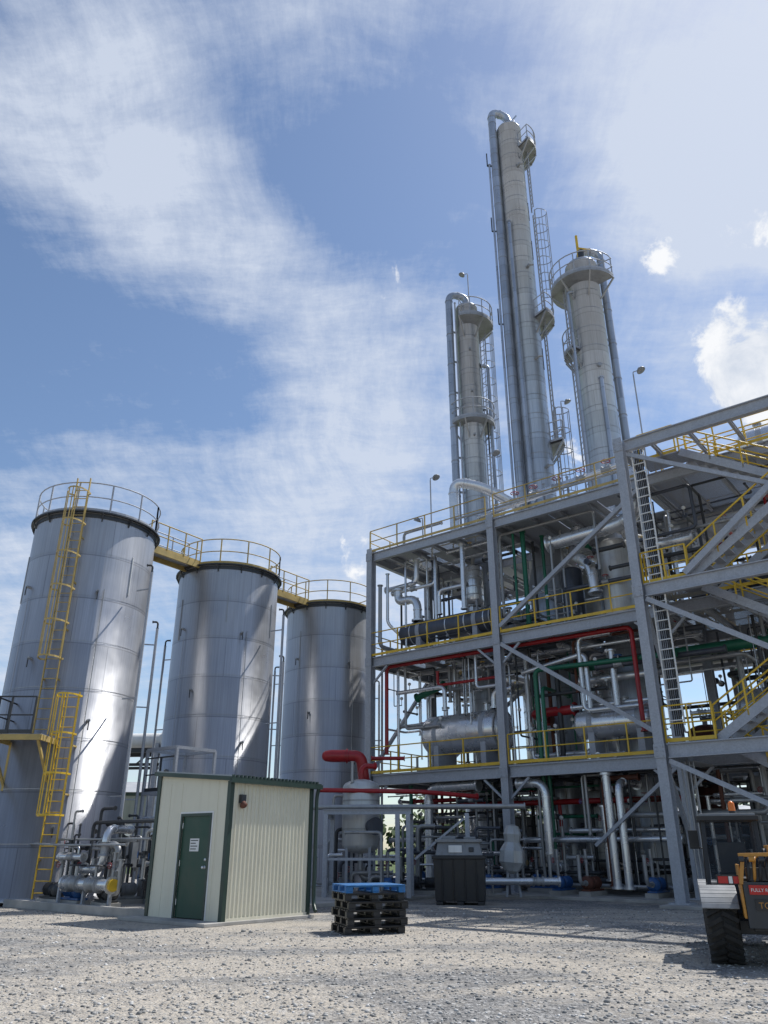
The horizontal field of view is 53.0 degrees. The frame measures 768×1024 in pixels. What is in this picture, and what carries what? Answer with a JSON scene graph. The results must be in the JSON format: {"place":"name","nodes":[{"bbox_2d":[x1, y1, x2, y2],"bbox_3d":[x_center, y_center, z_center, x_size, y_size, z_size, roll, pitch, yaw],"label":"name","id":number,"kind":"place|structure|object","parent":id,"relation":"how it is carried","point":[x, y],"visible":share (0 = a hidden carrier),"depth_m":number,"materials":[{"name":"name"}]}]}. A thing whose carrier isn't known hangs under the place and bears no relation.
{"place":"outdoors","nodes":[
{"label":"outdoors","id":0,"kind":"place"},
{"bbox_2d":[121,782,156,837],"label":"metal warehouse","id":1,"kind":"structure","parent":0,"point":[130,793],"depth_m":73.94,"materials":[{"name":"metal"}]},
{"bbox_2d":[128,733,161,848],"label":"overhead pipe bridge","id":2,"kind":"structure","parent":0,"point":[137,739],"depth_m":34.09,"materials":[{"name":"metal"}]},
{"bbox_2d":[0,850,767,1023],"bbox_3d":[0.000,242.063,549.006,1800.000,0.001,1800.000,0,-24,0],"label":"gravel ground","id":3,"kind":"structure","parent":0,"point":[321,919],"depth_m":10.63,"materials":[{"name":"grey gravel"}]},
{"bbox_2d":[117,771,322,927],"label":"equipment shed","id":4,"kind":"structure","parent":3,"relation":"on","point":[230,850],"depth_m":17.81,"materials":[{"name":"metal"}]},
{"bbox_2d":[170,811,213,920],"bbox_3d":[-4.358,8.009,17.503,1.200,2.230,0.130,-18,-29,35],"label":"door","id":5,"kind":"structure","parent":4,"relation":"in","point":[190,901],"depth_m":17.49,"materials":[{"name":"green paint"}]},
{"bbox_2d":[3,883,544,916],"bbox_3d":[0.139,14.222,28.986,7.100,0.200,26.000,-18,-29,35],"label":"concrete tank pad","id":6,"kind":"object","parent":3,"relation":"on","point":[138,909],"visible":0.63,"depth_m":20.43,"materials":[{"name":"grey concrete"}]},
{"bbox_2d":[35,852,73,901],"bbox_3d":[-9.170,10.294,21.662,1.522,1.320,0.400,-20,-31,38],"label":"tank pump","id":7,"kind":"object","parent":6,"relation":"on","point":[49,890],"visible":0.68,"depth_m":21.53,"materials":[{"name":"metal"}]},
{"bbox_2d":[60,852,96,904],"bbox_3d":[-8.370,10.054,21.113,1.522,1.320,0.400,-20,-31,38],"label":"tank pump","id":8,"kind":"object","parent":6,"relation":"on","point":[73,897],"visible":0.47,"depth_m":20.77,"materials":[{"name":"metal"}]},
{"bbox_2d":[0,478,160,902],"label":"storage tank","id":9,"kind":"object","parent":6,"relation":"on","point":[68,701],"visible":0.99,"depth_m":24.75,"materials":[{"name":"silver metal"}]},
{"bbox_2d":[151,520,202,571],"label":"tank walkway","id":10,"kind":"structure","parent":9,"relation":"attached to","point":[171,558],"depth_m":31.29,"materials":[{"name":"paint"}]},
{"bbox_2d":[30,806,154,905],"bbox_3d":[-7.318,9.674,21.799,5.907,2.566,3.265,-18,-29,35],"label":"tank transfer manifold","id":11,"kind":"object","parent":6,"relation":"on","point":[127,844],"visible":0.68,"depth_m":21.02,"materials":[{"name":"metal"}]},
{"bbox_2d":[90,852,124,906],"bbox_3d":[-7.175,9.650,20.191,0.400,1.320,1.524,16,-28,-33],"label":"tank pump","id":12,"kind":"object","parent":6,"relation":"on","point":[102,899],"visible":0.57,"depth_m":19.82,"materials":[{"name":"metal"}]},
{"bbox_2d":[93,858,142,904],"bbox_3d":[-7.435,10.216,21.483,1.524,1.320,0.400,15,-28,-31],"label":"tank pump","id":13,"kind":"object","parent":6,"relation":"on","point":[128,891],"visible":0.44,"depth_m":21.38,"materials":[{"name":"metal"}]},
{"bbox_2d":[131,745,216,882],"bbox_3d":[-6.936,10.268,25.627,2.700,4.550,1.690,-18,-29,35],"label":"steel utility frame","id":14,"kind":"object","parent":6,"relation":"on","point":[145,791],"visible":0.44,"depth_m":25.96,"materials":[{"name":"grey metal"}]},
{"bbox_2d":[136,539,284,885],"bbox_3d":[-6.613,8.040,31.347,4.943,13.221,4.518,8,-25,-17],"label":"storage tank","id":15,"kind":"object","parent":6,"relation":"on","point":[219,691],"visible":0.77,"depth_m":30.38,"materials":[{"name":"silver metal"}]},
{"bbox_2d":[270,565,309,608],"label":"tank walkway","id":16,"kind":"structure","parent":15,"relation":"attached to","point":[288,599],"depth_m":36.25,"materials":[{"name":"paint"}]},
{"bbox_2d":[268,579,382,885],"bbox_3d":[-2.573,10.166,36.202,4.943,13.221,4.518,8,-25,-17],"label":"storage tank","id":17,"kind":"object","parent":6,"relation":"on","point":[324,691],"visible":0.62,"depth_m":35.07,"materials":[{"name":"silver metal"}]},
{"bbox_2d":[316,857,354,894],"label":"transfer pump","id":18,"kind":"object","parent":6,"relation":"on","point":[341,880],"visible":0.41,"depth_m":25.72,"materials":[{"name":"metal"}]},
{"bbox_2d":[332,761,384,882],"bbox_3d":[-0.718,10.800,26.439,1.864,4.245,1.304,-14,-27,28],"label":"vertical flash vessel","id":19,"kind":"object","parent":6,"relation":"on","point":[360,845],"visible":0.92,"depth_m":26.04,"materials":[{"name":"metal"}]},
{"bbox_2d":[320,749,478,799],"bbox_3d":[0.523,9.560,28.066,5.650,1.828,3.312,0,-24,0],"label":"red firewater header","id":20,"kind":"object","parent":19,"relation":"attached to","point":[359,758],"visible":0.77,"depth_m":28.16,"materials":[{"name":"paint"}]},
{"bbox_2d":[379,852,394,896],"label":"transfer pump","id":21,"kind":"object","parent":6,"relation":"on","point":[388,879],"visible":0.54,"depth_m":25.11,"materials":[{"name":"metal"}]},
{"bbox_2d":[400,855,434,893],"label":"transfer pump","id":22,"kind":"object","parent":6,"relation":"on","point":[428,883],"visible":0.62,"depth_m":26.00,"materials":[{"name":"metal"}]},
{"bbox_2d":[313,803,524,897],"bbox_3d":[0.803,11.071,25.249,7.700,2.795,1.460,-2,-24,5],"label":"steel pipe rack","id":23,"kind":"object","parent":6,"relation":"on","point":[331,811],"visible":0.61,"depth_m":25.10,"materials":[{"name":"grey metal"}]},
{"bbox_2d":[414,849,425,886],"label":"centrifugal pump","id":24,"kind":"object","parent":6,"relation":"on","point":[423,874],"visible":0.13,"depth_m":30.98,"materials":[{"name":"metal"}]},
{"bbox_2d":[327,823,524,894],"bbox_3d":[1.273,12.166,27.089,7.036,2.245,3.710,0,-24,0],"label":"pipe manifold","id":25,"kind":"object","parent":6,"relation":"on","point":[375,876],"visible":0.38,"depth_m":26.75,"materials":[{"name":"metal"}]},
{"bbox_2d":[465,792,475,832],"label":"vertical process vessel","id":26,"kind":"object","parent":6,"relation":"on","point":[472,824],"visible":0.02,"depth_m":33.90,"materials":[{"name":"metal"}]},
{"bbox_2d":[331,883,407,934],"bbox_3d":[-0.299,7.884,15.336,1.304,0.854,1.133,8,-25,-18],"label":"pallet stack","id":27,"kind":"object","parent":3,"relation":"on","point":[369,916],"visible":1,"depth_m":15.06,"materials":[{"name":"black plastic"}]},
{"bbox_2d":[432,836,486,905],"bbox_3d":[2.300,10.791,23.221,1.600,1.860,1.360,-3,-24,7],"label":"plastic bulk bin","id":28,"kind":"object","parent":3,"relation":"on","point":[459,871],"visible":1,"depth_m":22.64,"materials":[{"name":"grey plastic"}]},
{"bbox_2d":[311,877,702,910],"bbox_3d":[7.888,14.372,29.190,28.500,0.090,14.200,-18,-29,35],"label":"concrete structure pad","id":29,"kind":"object","parent":3,"relation":"on","point":[623,895],"visible":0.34,"depth_m":24.64,"materials":[{"name":"grey concrete"}]},
{"bbox_2d":[456,302,505,885],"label":"distillation column","id":30,"kind":"object","parent":29,"relation":"on","point":[474,467],"visible":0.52,"depth_m":40.24,"materials":[{"name":"silver metal"}]},
{"bbox_2d":[457,321,487,517],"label":"cladding bands","id":31,"kind":"object","parent":30,"relation":"attached to","point":[471,438],"visible":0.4,"depth_m":41.23,"materials":[{"name":"silver metal"}]},
{"bbox_2d":[445,272,504,554],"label":"platforms and pipes","id":32,"kind":"object","parent":30,"relation":"attached to","point":[482,322],"visible":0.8,"depth_m":41.91,"materials":[{"name":"metal"}]},
{"bbox_2d":[485,849,505,892],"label":"centrifugal pump","id":33,"kind":"object","parent":29,"relation":"on","point":[499,888],"visible":0.26,"depth_m":27.20,"materials":[{"name":"metal"}]},
{"bbox_2d":[521,850,555,892],"bbox_3d":[5.628,12.872,27.627,1.619,1.402,0.425,-18,-29,35],"label":"centrifugal pump","id":34,"kind":"object","parent":29,"relation":"on","point":[542,889],"visible":0.52,"depth_m":27.42,"materials":[{"name":"metal"}]},
{"bbox_2d":[497,121,590,888],"bbox_3d":[7.550,-4.332,38.469,1.800,41.600,1.800,0,-24,0],"label":"shell","id":35,"kind":"object","parent":29,"relation":"on","point":[539,440],"visible":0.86,"depth_m":38.67},
{"bbox_2d":[498,138,556,496],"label":"cladding bands","id":36,"kind":"object","parent":35,"relation":"attached to","point":[525,321],"visible":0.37,"depth_m":40.56,"materials":[{"name":"silver metal"}]},
{"bbox_2d":[486,110,577,511],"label":"platforms and pipes","id":37,"kind":"object","parent":35,"relation":"attached to","point":[544,317],"visible":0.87,"depth_m":40.47,"materials":[{"name":"metal"}]},
{"bbox_2d":[546,849,578,895],"bbox_3d":[5.963,12.177,26.039,0.426,1.402,1.619,-18,-29,35],"label":"centrifugal pump","id":38,"kind":"object","parent":29,"relation":"on","point":[565,888],"visible":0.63,"depth_m":25.76,"materials":[{"name":"metal"}]},
{"bbox_2d":[364,440,767,899],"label":"steel frame","id":39,"kind":"object","parent":29,"relation":"on","point":[489,529],"visible":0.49,"depth_m":30.22,"materials":[{"name":"grey metal"}]},
{"bbox_2d":[369,451,766,773],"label":"deck railings","id":40,"kind":"object","parent":39,"relation":"attached to","point":[546,759],"visible":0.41,"depth_m":30.73,"materials":[{"name":"metal"}]},
{"bbox_2d":[371,454,767,775],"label":"deck plates","id":41,"kind":"object","parent":39,"relation":"on","point":[707,492],"visible":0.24,"depth_m":31.89,"materials":[{"name":"metal"}]},
{"bbox_2d":[399,604,503,648],"bbox_3d":[2.875,5.200,33.811,5.420,1.820,1.120,-18,-29,35],"label":"shell and tube heat exchanger","id":42,"kind":"object","parent":41,"relation":"on","point":[451,622],"visible":0.58,"depth_m":33.43,"materials":[{"name":"metal"}]},
{"bbox_2d":[421,701,512,769],"bbox_3d":[3.421,9.449,32.171,4.220,2.720,1.720,-18,-29,35],"label":"horizontal receiver vessel","id":43,"kind":"object","parent":41,"relation":"on","point":[459,726],"visible":0.6,"depth_m":31.64,"materials":[{"name":"metal"}]},
{"bbox_2d":[465,558,483,610],"bbox_3d":[4.148,3.472,35.413,0.864,2.850,0.864,-18,-29,35],"label":"vertical process vessel","id":44,"kind":"object","parent":41,"relation":"on","point":[475,587],"visible":0.85,"depth_m":35.10,"materials":[{"name":"metal"}]},
{"bbox_2d":[456,607,532,640],"bbox_3d":[5.053,5.710,35.599,4.320,2.320,1.220,-18,-29,35],"label":"shell and tube heat exchanger","id":45,"kind":"object","parent":41,"relation":"on","point":[523,611],"visible":0.09,"depth_m":34.53,"materials":[{"name":"metal"}]},
{"bbox_2d":[403,366,648,543],"bbox_3d":[6.519,-1.694,35.052,12.517,5.426,3.590,-18,-29,35],"label":"top deck piping and lights","id":46,"kind":"object","parent":41,"relation":"on","point":[456,485],"visible":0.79,"depth_m":33.96,"materials":[{"name":"grey metal"}]},
{"bbox_2d":[522,686,538,758],"bbox_3d":[7.459,10.051,36.351,1.624,4.950,1.624,-18,-29,35],"label":"vertical process vessel","id":47,"kind":"object","parent":41,"relation":"on","point":[529,756],"visible":0.16,"depth_m":36.04,"materials":[{"name":"metal"}]},
{"bbox_2d":[582,568,601,647],"bbox_3d":[9.442,4.585,35.335,1.524,4.150,1.524,-18,-29,35],"label":"vertical process vessel","id":48,"kind":"object","parent":41,"relation":"on","point":[592,607],"visible":0.15,"depth_m":34.75,"materials":[{"name":"metal"}]},
{"bbox_2d":[596,669,616,756],"bbox_3d":[9.926,8.472,32.371,1.624,4.850,1.624,-18,-29,35],"label":"vertical process vessel","id":49,"kind":"object","parent":41,"relation":"on","point":[606,695],"visible":0.09,"depth_m":32.14,"materials":[{"name":"metal"}]},
{"bbox_2d":[461,651,758,810],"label":"cable trays","id":50,"kind":"object","parent":41,"relation":"attached to","point":[693,665],"visible":0.12,"depth_m":32.07,"materials":[{"name":"metal"}]},
{"bbox_2d":[572,696,653,758],"bbox_3d":[8.528,7.927,28.098,3.420,2.240,1.160,-18,-29,35],"label":"horizontal condenser","id":51,"kind":"object","parent":41,"relation":"on","point":[585,718],"visible":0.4,"depth_m":27.95,"materials":[{"name":"metal"}]},
{"bbox_2d":[686,562,767,611],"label":"shell and tube heat exchanger","id":52,"kind":"object","parent":41,"relation":"on","point":[755,585],"visible":0.06,"depth_m":27.08,"materials":[{"name":"metal"}]},
{"bbox_2d":[735,679,767,731],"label":"horizontal receiver vessel","id":53,"kind":"object","parent":41,"relation":"on","point":[742,702],"visible":0.26,"depth_m":26.47,"materials":[{"name":"metal"}]},
{"bbox_2d":[737,422,767,464],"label":"horizontal receiver vessel","id":54,"kind":"object","parent":41,"relation":"on","point":[757,431],"visible":0.24,"depth_m":29.83,"materials":[{"name":"metal"}]},
{"bbox_2d":[760,648,767,661],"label":"vertical process vessel","id":55,"kind":"object","parent":41,"relation":"on","point":[765,651],"visible":0.18,"depth_m":29.31,"materials":[{"name":"metal"}]},
{"bbox_2d":[377,448,767,889],"bbox_3d":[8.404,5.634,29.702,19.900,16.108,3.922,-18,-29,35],"label":"piping","id":56,"kind":"object","parent":39,"relation":"attached to","point":[574,537],"visible":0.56,"depth_m":29.72,"materials":[{"name":"metal"}]},
{"bbox_2d":[575,849,607,896],"bbox_3d":[6.806,11.958,25.538,0.426,1.402,1.619,-18,-29,35],"label":"centrifugal pump","id":57,"kind":"object","parent":29,"relation":"on","point":[591,885],"visible":1,"depth_m":25.19,"materials":[{"name":"metal"}]},
{"bbox_2d":[582,780,620,876],"bbox_3d":[8.239,12.143,29.161,1.224,3.750,1.224,-18,-29,35],"label":"vertical process vessel","id":58,"kind":"object","parent":29,"relation":"on","point":[595,793],"visible":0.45,"depth_m":28.80,"materials":[{"name":"metal"}]},
{"bbox_2d":[565,257,687,892],"bbox_3d":[10.050,0.482,33.631,1.900,28.900,1.900,0,-24,0],"label":"shell","id":59,"kind":"object","parent":29,"relation":"on","point":[593,334],"visible":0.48,"depth_m":35.05},
{"bbox_2d":[549,235,629,505],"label":"platforms and pipes","id":60,"kind":"object","parent":59,"relation":"attached to","point":[598,273],"visible":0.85,"depth_m":37.33,"materials":[{"name":"metal"}]},
{"bbox_2d":[573,288,620,514],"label":"cladding bands","id":61,"kind":"object","parent":59,"relation":"attached to","point":[595,363],"visible":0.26,"depth_m":36.03,"materials":[{"name":"silver metal"}]},
{"bbox_2d":[515,816,756,878],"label":"control cabinets","id":62,"kind":"object","parent":29,"relation":"on","point":[530,831],"visible":0.02,"depth_m":35.12,"materials":[{"name":"metal"}]},
{"bbox_2d":[641,849,673,898],"bbox_3d":[8.633,11.525,24.551,0.426,1.402,1.619,-18,-29,35],"label":"centrifugal pump","id":63,"kind":"object","parent":29,"relation":"on","point":[656,887],"visible":1,"depth_m":24.18,"materials":[{"name":"metal"}]},
{"bbox_2d":[687,878,695,897],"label":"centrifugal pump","id":64,"kind":"object","parent":29,"relation":"on","point":[691,888],"visible":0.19,"depth_m":23.82,"materials":[{"name":"metal"}]},
{"bbox_2d":[688,717,745,878],"bbox_3d":[12.690,10.899,29.313,1.424,6.150,1.424,-18,-29,35],"label":"vertical process vessel","id":65,"kind":"object","parent":29,"relation":"on","point":[713,788],"visible":0.26,"depth_m":28.88,"materials":[{"name":"metal"}]},
{"bbox_2d":[746,772,767,844],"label":"vertical process vessel","id":66,"kind":"object","parent":29,"relation":"on","point":[758,784],"visible":0.21,"depth_m":26.45,"materials":[{"name":"metal"}]},
{"bbox_2d":[486,824,560,896],"bbox_3d":[4.300,11.377,25.148,2.700,2.161,0.840,0,-24,0],"label":"wrapped valve station","id":67,"kind":"object","parent":3,"relation":"on","point":[511,858],"visible":0.91,"depth_m":24.82,"materials":[{"name":"metal"}]},
{"bbox_2d":[375,794,747,856],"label":"distant tree line","id":68,"kind":"object","parent":3,"relation":"on","point":[392,833],"visible":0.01,"depth_m":111.42,"materials":[{"name":"green plant"}]},
{"bbox_2d":[688,801,767,964],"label":"telehandler","id":69,"kind":"object","parent":3,"relation":"on","point":[733,895],"visible":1,"depth_m":10.91,"materials":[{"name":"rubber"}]},
{"bbox_2d":[0,0,767,849],"label":"sky","id":70,"kind":"structure","parent":0,"point":[236,236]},
{"bbox_2d":[612,394,767,904],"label":"steel stair tower","id":71,"kind":"structure","parent":0,"point":[696,578],"depth_m":24.23,"materials":[{"name":"grey metal"}]},
{"bbox_2d":[678,805,749,810],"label":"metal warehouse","id":72,"kind":"structure","parent":0,"point":[743,807],"depth_m":81.34,"materials":[{"name":"metal"}]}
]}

